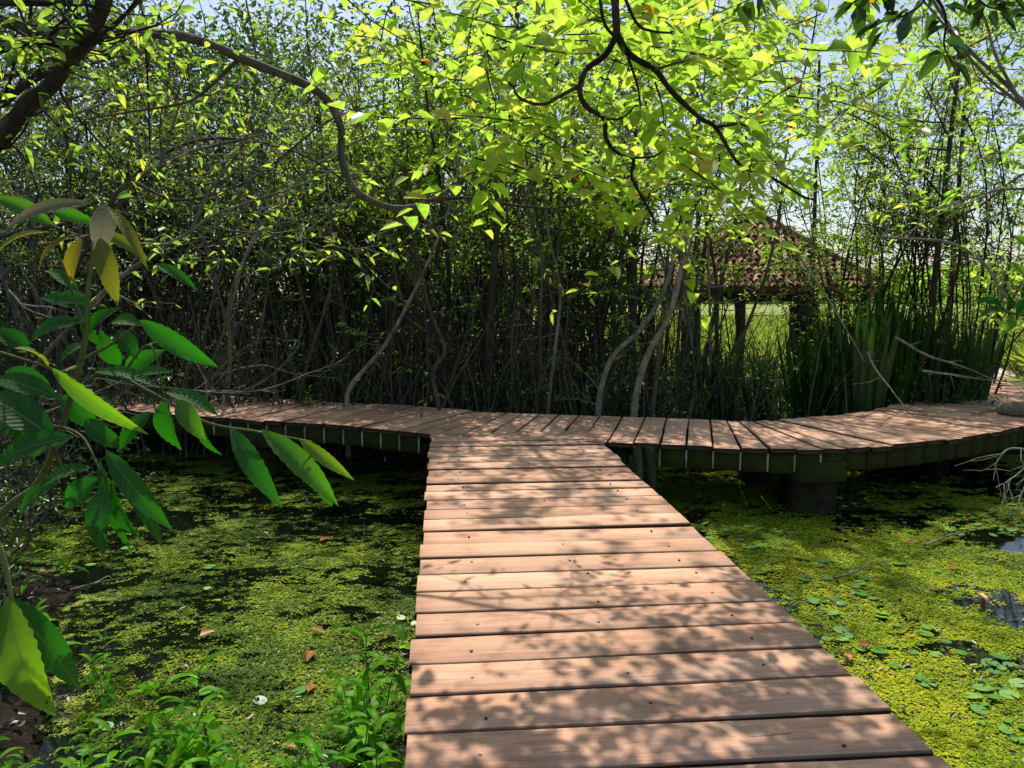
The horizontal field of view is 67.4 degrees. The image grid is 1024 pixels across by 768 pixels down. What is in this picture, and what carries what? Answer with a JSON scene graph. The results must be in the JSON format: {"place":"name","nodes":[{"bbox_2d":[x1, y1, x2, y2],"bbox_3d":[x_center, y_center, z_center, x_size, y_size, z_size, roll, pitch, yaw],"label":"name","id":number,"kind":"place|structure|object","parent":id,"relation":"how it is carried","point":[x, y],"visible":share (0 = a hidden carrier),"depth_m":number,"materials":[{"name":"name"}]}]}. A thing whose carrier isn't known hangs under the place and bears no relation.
{"place":"outdoors","nodes":[
{"label":"outdoors","id":0,"kind":"place"},
{"bbox_2d":[0,450,1023,767],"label":"pond water","id":1,"kind":"structure","parent":0,"point":[56,734],"depth_m":6.32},
{"bbox_2d":[114,682,194,767],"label":"weed","id":2,"kind":"object","parent":1,"relation":"in","point":[151,692],"visible":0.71,"depth_m":3.67,"materials":[{"name":"green plant"}]},
{"bbox_2d":[140,706,219,767],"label":"weed","id":3,"kind":"object","parent":1,"relation":"in","point":[198,749],"visible":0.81,"depth_m":3.58,"materials":[{"name":"green plant"}]},
{"bbox_2d":[164,651,241,767],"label":"weed","id":4,"kind":"object","parent":1,"relation":"in","point":[213,729],"visible":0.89,"depth_m":3.57,"materials":[{"name":"green plant"}]},
{"bbox_2d":[0,0,406,502],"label":"leaning tree","id":5,"kind":"object","parent":1,"relation":"on","point":[86,245],"visible":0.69,"depth_m":7.80,"materials":[{"name":"green plant"}]},
{"bbox_2d":[4,0,403,392],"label":"leaning tree","id":6,"kind":"object","parent":1,"relation":"on","point":[94,301],"visible":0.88,"depth_m":5.83,"materials":[{"name":"green plant"}]},
{"bbox_2d":[0,0,678,323],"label":"leaning tree","id":7,"kind":"object","parent":1,"relation":"on","point":[236,56],"visible":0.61,"depth_m":4.84,"materials":[{"name":"green plant"}]},
{"bbox_2d":[332,677,402,767],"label":"weed","id":8,"kind":"object","parent":1,"relation":"in","point":[362,732],"visible":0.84,"depth_m":3.45,"materials":[{"name":"green plant"}]},
{"bbox_2d":[340,620,410,740],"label":"weed","id":9,"kind":"object","parent":1,"relation":"in","point":[397,719],"visible":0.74,"depth_m":3.83,"materials":[{"name":"green plant"}]},
{"bbox_2d":[0,453,1023,767],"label":"duckweed","id":10,"kind":"object","parent":1,"relation":"on","point":[986,749],"visible":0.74,"depth_m":5.34,"materials":[{"name":"green plant"}]},
{"bbox_2d":[8,454,1023,767],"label":"pond litter","id":11,"kind":"object","parent":10,"relation":"on","point":[906,666],"visible":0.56,"depth_m":4.67,"materials":[{"name":"brown plant"}]},
{"bbox_2d":[8,473,1023,761],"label":"water pads","id":12,"kind":"object","parent":1,"relation":"on","point":[1006,693],"visible":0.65,"depth_m":5.03,"materials":[{"name":"green plant"}]},
{"bbox_2d":[463,12,637,404],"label":"shrub","id":13,"kind":"object","parent":1,"relation":"in","point":[539,215],"visible":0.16,"depth_m":12.03,"materials":[{"name":"green plant"}]},
{"bbox_2d":[479,50,672,415],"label":"shrub","id":14,"kind":"object","parent":1,"relation":"in","point":[583,357],"visible":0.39,"depth_m":11.06,"materials":[{"name":"green plant"}]},
{"bbox_2d":[303,0,951,329],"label":"overhanging tree","id":15,"kind":"object","parent":1,"relation":"on","point":[691,55],"visible":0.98,"depth_m":3.55,"materials":[{"name":"green plant"}]},
{"bbox_2d":[618,215,696,418],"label":"bent tree","id":16,"kind":"object","parent":1,"relation":"on","point":[657,377],"visible":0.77,"depth_m":10.33,"materials":[{"name":"grey plant"}]},
{"bbox_2d":[585,92,750,417],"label":"shrub","id":17,"kind":"object","parent":1,"relation":"in","point":[642,340],"visible":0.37,"depth_m":11.87,"materials":[{"name":"green plant"}]},
{"bbox_2d":[404,431,951,767],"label":"boardwalk","id":18,"kind":"structure","parent":1,"relation":"on","point":[580,603],"depth_m":3.44,"materials":[{"name":"brown wood"}]},
{"bbox_2d":[673,213,800,415],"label":"slender tree","id":19,"kind":"object","parent":1,"relation":"in","point":[737,270],"visible":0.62,"depth_m":11.21,"materials":[{"name":"green plant"}]},
{"bbox_2d":[733,179,905,352],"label":"slender tree","id":20,"kind":"object","parent":1,"relation":"in","point":[797,291],"visible":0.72,"depth_m":11.96,"materials":[{"name":"green plant"}]},
{"bbox_2d":[770,217,897,401],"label":"slender tree","id":21,"kind":"object","parent":1,"relation":"in","point":[827,311],"visible":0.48,"depth_m":11.71,"materials":[{"name":"green plant"}]},
{"bbox_2d":[888,0,1023,244],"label":"leaning tree","id":22,"kind":"object","parent":1,"relation":"on","point":[1017,98],"visible":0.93,"depth_m":4.82,"materials":[{"name":"green plant"}]},
{"bbox_2d":[0,297,1023,767],"bbox_3d":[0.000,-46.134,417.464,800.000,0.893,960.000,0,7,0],"label":"ground","id":23,"kind":"structure","parent":0,"point":[24,735],"depth_m":5.87,"materials":[{"name":"green plant"}]},
{"bbox_2d":[0,58,79,385],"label":"shrub","id":24,"kind":"object","parent":23,"relation":"on","point":[18,225],"visible":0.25,"depth_m":12.48,"materials":[{"name":"green plant"}]},
{"bbox_2d":[0,16,87,371],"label":"shrub","id":25,"kind":"object","parent":23,"relation":"on","point":[5,285],"visible":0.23,"depth_m":12.90,"materials":[{"name":"green plant"}]},
{"bbox_2d":[0,460,87,560],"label":"shrub","id":26,"kind":"object","parent":23,"relation":"on","point":[15,520],"visible":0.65,"depth_m":6.51,"materials":[{"name":"green plant"}]},
{"bbox_2d":[0,295,152,447],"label":"shrub","id":27,"kind":"object","parent":23,"relation":"on","point":[4,357],"visible":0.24,"depth_m":10.82,"materials":[{"name":"green plant"}]},
{"bbox_2d":[0,396,155,526],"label":"shrub","id":28,"kind":"object","parent":23,"relation":"on","point":[50,498],"visible":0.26,"depth_m":7.71,"materials":[{"name":"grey plant"}]},
{"bbox_2d":[0,49,167,426],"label":"shrub","id":29,"kind":"object","parent":23,"relation":"on","point":[38,235],"visible":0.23,"depth_m":12.02,"materials":[{"name":"green plant"}]},
{"bbox_2d":[0,344,182,498],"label":"shrub","id":30,"kind":"object","parent":23,"relation":"on","point":[13,480],"visible":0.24,"depth_m":8.66,"materials":[{"name":"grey plant"}]},
{"bbox_2d":[0,0,205,246],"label":"leaning tree","id":31,"kind":"object","parent":23,"relation":"on","point":[82,41],"visible":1,"depth_m":3.81,"materials":[{"name":"green plant"}]},
{"bbox_2d":[0,0,222,379],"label":"shrub","id":32,"kind":"object","parent":23,"relation":"on","point":[84,230],"visible":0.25,"depth_m":12.30,"materials":[{"name":"green plant"}]},
{"bbox_2d":[0,0,232,292],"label":"canopy tree","id":33,"kind":"object","parent":23,"relation":"on","point":[50,215],"visible":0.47,"depth_m":9.27,"materials":[{"name":"green plant"}]},
{"bbox_2d":[11,62,240,391],"bbox_3d":[-6.713,-2.481,13.724,3.999,6.384,2.678,-2,7,-16],"label":"shrub","id":34,"kind":"object","parent":23,"relation":"on","point":[175,261],"visible":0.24,"depth_m":13.48,"materials":[{"name":"green plant"}]},
{"bbox_2d":[18,59,239,388],"bbox_3d":[-6.488,-2.617,13.107,3.074,6.869,5.052,-1,7,-12],"label":"shrub","id":35,"kind":"object","parent":23,"relation":"on","point":[126,217],"visible":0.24,"depth_m":12.51,"materials":[{"name":"green plant"}]},
{"bbox_2d":[0,0,280,177],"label":"canopy tree","id":36,"kind":"object","parent":23,"relation":"on","point":[23,84],"visible":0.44,"depth_m":6.47,"materials":[{"name":"green plant"}]},
{"bbox_2d":[38,10,274,364],"bbox_3d":[-6.643,-2.828,14.198,4.989,7.428,3.718,6,8,39],"label":"shrub","id":37,"kind":"object","parent":23,"relation":"on","point":[189,54],"visible":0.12,"depth_m":13.81,"materials":[{"name":"green plant"}]},
{"bbox_2d":[23,67,292,395],"bbox_3d":[-5.343,-1.840,11.651,2.920,5.835,3.918,6,9,41],"label":"thicket tree","id":38,"kind":"object","parent":23,"relation":"on","point":[184,298],"visible":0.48,"depth_m":11.84,"materials":[{"name":"green plant"}]},
{"bbox_2d":[0,195,353,715],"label":"broad leaved shrub","id":39,"kind":"object","parent":23,"relation":"on","point":[33,643],"visible":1,"depth_m":1.55,"materials":[{"name":"green plant"}]},
{"bbox_2d":[73,3,284,394],"bbox_3d":[-5.554,-3.170,13.581,3.248,7.832,4.388,2,7,17],"label":"shrub","id":40,"kind":"object","parent":23,"relation":"on","point":[207,142],"visible":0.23,"depth_m":13.91,"materials":[{"name":"green plant"}]},
{"bbox_2d":[125,120,279,400],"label":"bent tree","id":41,"kind":"object","parent":23,"relation":"on","point":[214,276],"visible":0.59,"depth_m":11.06,"materials":[{"name":"brown plant"}]},
{"bbox_2d":[135,43,320,396],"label":"shrub","id":42,"kind":"object","parent":23,"relation":"on","point":[278,277],"visible":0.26,"depth_m":13.16,"materials":[{"name":"green plant"}]},
{"bbox_2d":[140,0,381,436],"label":"thicket tree","id":43,"kind":"object","parent":23,"relation":"on","point":[233,304],"visible":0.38,"depth_m":11.20,"materials":[{"name":"green plant"}]},
{"bbox_2d":[172,104,384,400],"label":"shrub","id":44,"kind":"object","parent":23,"relation":"on","point":[307,291],"visible":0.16,"depth_m":13.40,"materials":[{"name":"green plant"}]},
{"bbox_2d":[201,31,428,395],"bbox_3d":[-2.938,-2.411,12.919,3.407,6.806,4.571,4,6,33],"label":"shrub","id":45,"kind":"object","parent":23,"relation":"on","point":[285,238],"visible":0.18,"depth_m":12.70,"materials":[{"name":"green plant"}]},
{"bbox_2d":[223,83,415,396],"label":"shrub","id":46,"kind":"object","parent":23,"relation":"on","point":[291,224],"visible":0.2,"depth_m":13.36,"materials":[{"name":"green plant"}]},
{"bbox_2d":[0,0,654,402],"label":"wood","id":47,"kind":"object","parent":23,"relation":"on","point":[272,54],"visible":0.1,"depth_m":16.15,"materials":[{"name":"green plant"}]},
{"bbox_2d":[202,1,452,403],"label":"thicket tree","id":48,"kind":"object","parent":23,"relation":"on","point":[347,335],"visible":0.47,"depth_m":12.02,"materials":[{"name":"green plant"}]},
{"bbox_2d":[292,134,372,402],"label":"bent tree","id":49,"kind":"object","parent":23,"relation":"on","point":[331,261],"visible":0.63,"depth_m":10.81,"materials":[{"name":"grey plant"}]},
{"bbox_2d":[231,0,444,378],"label":"shrub","id":50,"kind":"object","parent":23,"relation":"on","point":[318,123],"visible":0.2,"depth_m":12.48,"materials":[{"name":"green plant"}]},
{"bbox_2d":[204,30,484,440],"bbox_3d":[-2.699,-1.357,9.148,4.662,5.316,2.480,3,7,24],"label":"leaning tree","id":51,"kind":"object","parent":23,"relation":"on","point":[240,269],"visible":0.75,"depth_m":8.78,"materials":[{"name":"green plant"}]},
{"bbox_2d":[305,96,454,403],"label":"shrub","id":52,"kind":"object","parent":23,"relation":"on","point":[382,341],"visible":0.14,"depth_m":12.85,"materials":[{"name":"green plant"}]},
{"bbox_2d":[265,0,499,444],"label":"thicket tree","id":53,"kind":"object","parent":23,"relation":"on","point":[422,358],"visible":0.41,"depth_m":10.96,"materials":[{"name":"green plant"}]},
{"bbox_2d":[236,0,563,406],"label":"thicket tree","id":54,"kind":"object","parent":23,"relation":"on","point":[328,61],"visible":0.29,"depth_m":10.68,"materials":[{"name":"green plant"}]},
{"bbox_2d":[337,149,462,456],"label":"bent tree","id":55,"kind":"object","parent":23,"relation":"on","point":[357,377],"visible":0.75,"depth_m":10.54,"materials":[{"name":"grey plant"}]},
{"bbox_2d":[304,41,506,403],"bbox_3d":[-1.363,-2.052,11.760,2.682,6.014,4.428,-6,9,-44],"label":"shrub","id":56,"kind":"object","parent":23,"relation":"on","point":[402,239],"visible":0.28,"depth_m":11.51,"materials":[{"name":"green plant"}]},
{"bbox_2d":[305,1,512,409],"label":"thicket tree","id":57,"kind":"object","parent":23,"relation":"on","point":[476,272],"visible":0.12,"depth_m":12.52,"materials":[{"name":"green plant"}]},
{"bbox_2d":[291,3,548,406],"bbox_3d":[-1.593,-2.382,10.939,2.811,6.798,4.442,-5,9,-40],"label":"thicket tree","id":58,"kind":"object","parent":23,"relation":"on","point":[407,184],"visible":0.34,"depth_m":11.02,"materials":[{"name":"green plant"}]},
{"bbox_2d":[308,26,544,405],"bbox_3d":[-1.817,-2.280,12.701,4.340,6.602,3.166,4,8,34],"label":"thicket tree","id":59,"kind":"object","parent":23,"relation":"on","point":[398,262],"visible":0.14,"depth_m":12.35,"materials":[{"name":"green plant"}]},
{"bbox_2d":[381,190,481,416],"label":"bent tree","id":60,"kind":"object","parent":23,"relation":"on","point":[434,367],"visible":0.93,"depth_m":10.26,"materials":[{"name":"grey plant"}]},
{"bbox_2d":[311,0,694,411],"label":"canopy tree","id":61,"kind":"object","parent":23,"relation":"on","point":[416,147],"visible":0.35,"depth_m":10.30,"materials":[{"name":"green plant"}]},
{"bbox_2d":[335,0,672,413],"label":"thicket tree","id":62,"kind":"object","parent":23,"relation":"on","point":[514,244],"visible":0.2,"depth_m":11.60,"materials":[{"name":"green plant"}]},
{"bbox_2d":[0,227,1018,457],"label":"undergrowth","id":63,"kind":"object","parent":23,"relation":"on","point":[493,406],"depth_m":11.17,"materials":[{"name":"plant"}]},
{"bbox_2d":[7,379,1023,513],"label":"boardwalk","id":64,"kind":"structure","parent":23,"relation":"on","point":[805,464],"depth_m":8.98,"materials":[{"name":"brown wood"}]},
{"bbox_2d":[497,129,576,414],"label":"bent tree","id":65,"kind":"object","parent":23,"relation":"on","point":[574,407],"visible":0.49,"depth_m":10.74,"materials":[{"name":"brown plant"}]},
{"bbox_2d":[448,15,642,413],"bbox_3d":[0.509,-2.289,10.758,2.897,6.735,3.349,1,7,9],"label":"shrub","id":66,"kind":"object","parent":23,"relation":"on","point":[538,362],"visible":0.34,"depth_m":10.85,"materials":[{"name":"green plant"}]},
{"bbox_2d":[465,91,627,410],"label":"shrub","id":67,"kind":"object","parent":23,"relation":"on","point":[568,210],"visible":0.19,"depth_m":12.69,"materials":[{"name":"green plant"}]},
{"bbox_2d":[517,150,627,413],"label":"bent tree","id":68,"kind":"object","parent":23,"relation":"on","point":[556,333],"visible":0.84,"depth_m":10.54,"materials":[{"name":"brown plant"}]},
{"bbox_2d":[491,19,721,415],"bbox_3d":[1.550,-2.380,12.352,3.972,6.538,2.668,-1,7,-8],"label":"thicket tree","id":69,"kind":"object","parent":23,"relation":"on","point":[604,296],"visible":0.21,"depth_m":12.42,"materials":[{"name":"green plant"}]},
{"bbox_2d":[565,181,707,417],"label":"bent tree","id":70,"kind":"object","parent":23,"relation":"on","point":[607,367],"visible":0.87,"depth_m":10.07,"materials":[{"name":"grey plant"}]},
{"bbox_2d":[528,0,773,393],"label":"canopy tree","id":71,"kind":"object","parent":23,"relation":"on","point":[592,212],"visible":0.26,"depth_m":10.50,"materials":[{"name":"green plant"}]},
{"bbox_2d":[532,0,805,419],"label":"thicket tree","id":72,"kind":"object","parent":23,"relation":"on","point":[686,288],"visible":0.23,"depth_m":10.79,"materials":[{"name":"green plant"}]},
{"bbox_2d":[320,262,1023,305],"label":"distant treeline","id":73,"kind":"object","parent":23,"relation":"on","point":[987,275],"visible":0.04,"depth_m":151.13,"materials":[{"name":"green plant"}]},
{"bbox_2d":[604,154,742,464],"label":"bent tree","id":74,"kind":"object","parent":23,"relation":"on","point":[641,371],"visible":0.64,"depth_m":9.98,"materials":[{"name":"grey plant"}]},
{"bbox_2d":[557,0,823,404],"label":"canopy tree","id":75,"kind":"object","parent":23,"relation":"on","point":[768,3],"visible":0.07,"depth_m":11.96,"materials":[{"name":"green plant"}]},
{"bbox_2d":[695,329,743,426],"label":"sword plant","id":76,"kind":"object","parent":23,"relation":"on","point":[728,396],"visible":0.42,"depth_m":11.07,"materials":[{"name":"green plant"}]},
{"bbox_2d":[578,0,871,419],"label":"thicket tree","id":77,"kind":"object","parent":23,"relation":"on","point":[735,222],"visible":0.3,"depth_m":10.84,"materials":[{"name":"green plant"}]},
{"bbox_2d":[637,67,851,409],"bbox_3d":[4.221,-2.479,14.376,2.950,6.266,4.797,-6,9,-41],"label":"shrub","id":78,"kind":"object","parent":23,"relation":"on","point":[795,169],"visible":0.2,"depth_m":13.91,"materials":[{"name":"green plant"}]},
{"bbox_2d":[734,343,786,422],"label":"sword plant","id":79,"kind":"object","parent":23,"relation":"on","point":[747,397],"visible":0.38,"depth_m":11.26,"materials":[{"name":"green plant"}]},
{"bbox_2d":[637,206,888,400],"bbox_3d":[5.350,-1.882,17.500,4.377,4.265,4.377,0,7,-2],"label":"hut","id":80,"kind":"object","parent":23,"relation":"on","point":[754,254],"visible":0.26,"depth_m":15.68,"materials":[{"name":"ceramic"}]},
{"bbox_2d":[775,315,834,418],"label":"sword plant","id":81,"kind":"object","parent":23,"relation":"on","point":[799,400],"visible":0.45,"depth_m":10.83,"materials":[{"name":"green plant"}]},
{"bbox_2d":[605,313,1023,377],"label":"meadow grass","id":82,"kind":"structure","parent":23,"relation":"on","point":[1016,358],"depth_m":25.44,"materials":[{"name":"green plant"}]},
{"bbox_2d":[714,108,914,342],"bbox_3d":[5.183,-1.770,12.571,2.921,5.214,3.083,-3,7,-21],"label":"slender tree","id":83,"kind":"object","parent":23,"relation":"on","point":[855,250],"visible":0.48,"depth_m":12.14,"materials":[{"name":"green plant"}]},
{"bbox_2d":[789,302,855,415],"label":"sword plant","id":84,"kind":"object","parent":23,"relation":"on","point":[836,378],"visible":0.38,"depth_m":10.98,"materials":[{"name":"green plant"}]},
{"bbox_2d":[734,125,914,328],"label":"slender tree","id":85,"kind":"object","parent":23,"relation":"on","point":[764,247],"visible":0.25,"depth_m":13.86,"materials":[{"name":"green plant"}]},
{"bbox_2d":[687,0,1001,330],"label":"canopy tree","id":86,"kind":"object","parent":23,"relation":"on","point":[833,33],"visible":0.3,"depth_m":13.96,"materials":[{"name":"green plant"}]},
{"bbox_2d":[830,295,904,413],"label":"sword plant","id":87,"kind":"object","parent":23,"relation":"on","point":[866,395],"visible":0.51,"depth_m":10.81,"materials":[{"name":"green plant"}]},
{"bbox_2d":[742,44,1010,353],"bbox_3d":[5.550,-1.974,11.208,3.823,5.932,2.751,-4,8,-33],"label":"slender tree","id":88,"kind":"object","parent":23,"relation":"on","point":[875,287],"visible":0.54,"depth_m":11.23,"materials":[{"name":"green plant"}]},
{"bbox_2d":[757,19,995,326],"bbox_3d":[5.939,-2.476,12.912,2.836,6.520,4.013,-3,7,-22],"label":"slender tree","id":89,"kind":"object","parent":23,"relation":"on","point":[874,233],"visible":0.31,"depth_m":12.36,"materials":[{"name":"green plant"}]},
{"bbox_2d":[732,0,1023,88],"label":"shade tree","id":90,"kind":"object","parent":23,"relation":"on","point":[746,12],"visible":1,"depth_m":2.78,"materials":[{"name":"green plant"}]},
{"bbox_2d":[853,282,938,407],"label":"sword plant","id":91,"kind":"object","parent":23,"relation":"on","point":[895,381],"visible":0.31,"depth_m":10.88,"materials":[{"name":"green plant"}]},
{"bbox_2d":[786,56,1023,330],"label":"slender tree","id":92,"kind":"object","parent":23,"relation":"on","point":[884,283],"visible":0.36,"depth_m":12.11,"materials":[{"name":"green plant"}]},
{"bbox_2d":[792,0,1023,329],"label":"canopy tree","id":93,"kind":"object","parent":23,"relation":"on","point":[947,160],"visible":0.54,"depth_m":10.90,"materials":[{"name":"green plant"}]},
{"bbox_2d":[803,56,1023,397],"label":"slender tree","id":94,"kind":"object","parent":23,"relation":"on","point":[900,199],"visible":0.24,"depth_m":12.50,"materials":[{"name":"green plant"}]},
{"bbox_2d":[821,56,1023,364],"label":"leaning tree","id":95,"kind":"object","parent":23,"relation":"on","point":[920,108],"visible":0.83,"depth_m":8.73,"materials":[{"name":"green plant"}]},
{"bbox_2d":[824,150,1023,306],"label":"leaning tree","id":96,"kind":"object","parent":23,"relation":"on","point":[998,284],"visible":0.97,"depth_m":6.89,"materials":[{"name":"green plant"}]},
{"bbox_2d":[898,317,953,401],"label":"sword plant","id":97,"kind":"object","parent":23,"relation":"on","point":[928,365],"visible":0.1,"depth_m":11.11,"materials":[{"name":"green plant"}]},
{"bbox_2d":[842,51,1023,401],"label":"slender tree","id":98,"kind":"object","parent":23,"relation":"on","point":[877,85],"visible":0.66,"depth_m":11.29,"materials":[{"name":"green plant"}]},
{"bbox_2d":[848,0,1023,332],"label":"canopy tree","id":99,"kind":"object","parent":23,"relation":"on","point":[961,85],"visible":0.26,"depth_m":12.68,"materials":[{"name":"green plant"}]},
{"bbox_2d":[850,138,1023,397],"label":"slender tree","id":100,"kind":"object","parent":23,"relation":"on","point":[1020,204],"visible":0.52,"depth_m":11.33,"materials":[{"name":"green plant"}]},
{"bbox_2d":[861,23,1023,376],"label":"slender tree","id":101,"kind":"object","parent":23,"relation":"on","point":[999,221],"visible":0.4,"depth_m":11.63,"materials":[{"name":"green plant"}]},
{"bbox_2d":[862,27,1023,394],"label":"slender tree","id":102,"kind":"object","parent":23,"relation":"on","point":[986,236],"visible":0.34,"depth_m":11.51,"materials":[{"name":"green plant"}]},
{"bbox_2d":[903,0,1023,337],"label":"canopy tree","id":103,"kind":"object","parent":23,"relation":"on","point":[1001,275],"visible":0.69,"depth_m":9.49,"materials":[{"name":"green plant"}]},
{"bbox_2d":[944,317,1005,400],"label":"sword plant","id":104,"kind":"object","parent":23,"relation":"on","point":[984,355],"visible":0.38,"depth_m":11.31,"materials":[{"name":"green plant"}]},
{"bbox_2d":[0,0,1023,297],"label":"sky","id":105,"kind":"structure","parent":0,"point":[207,10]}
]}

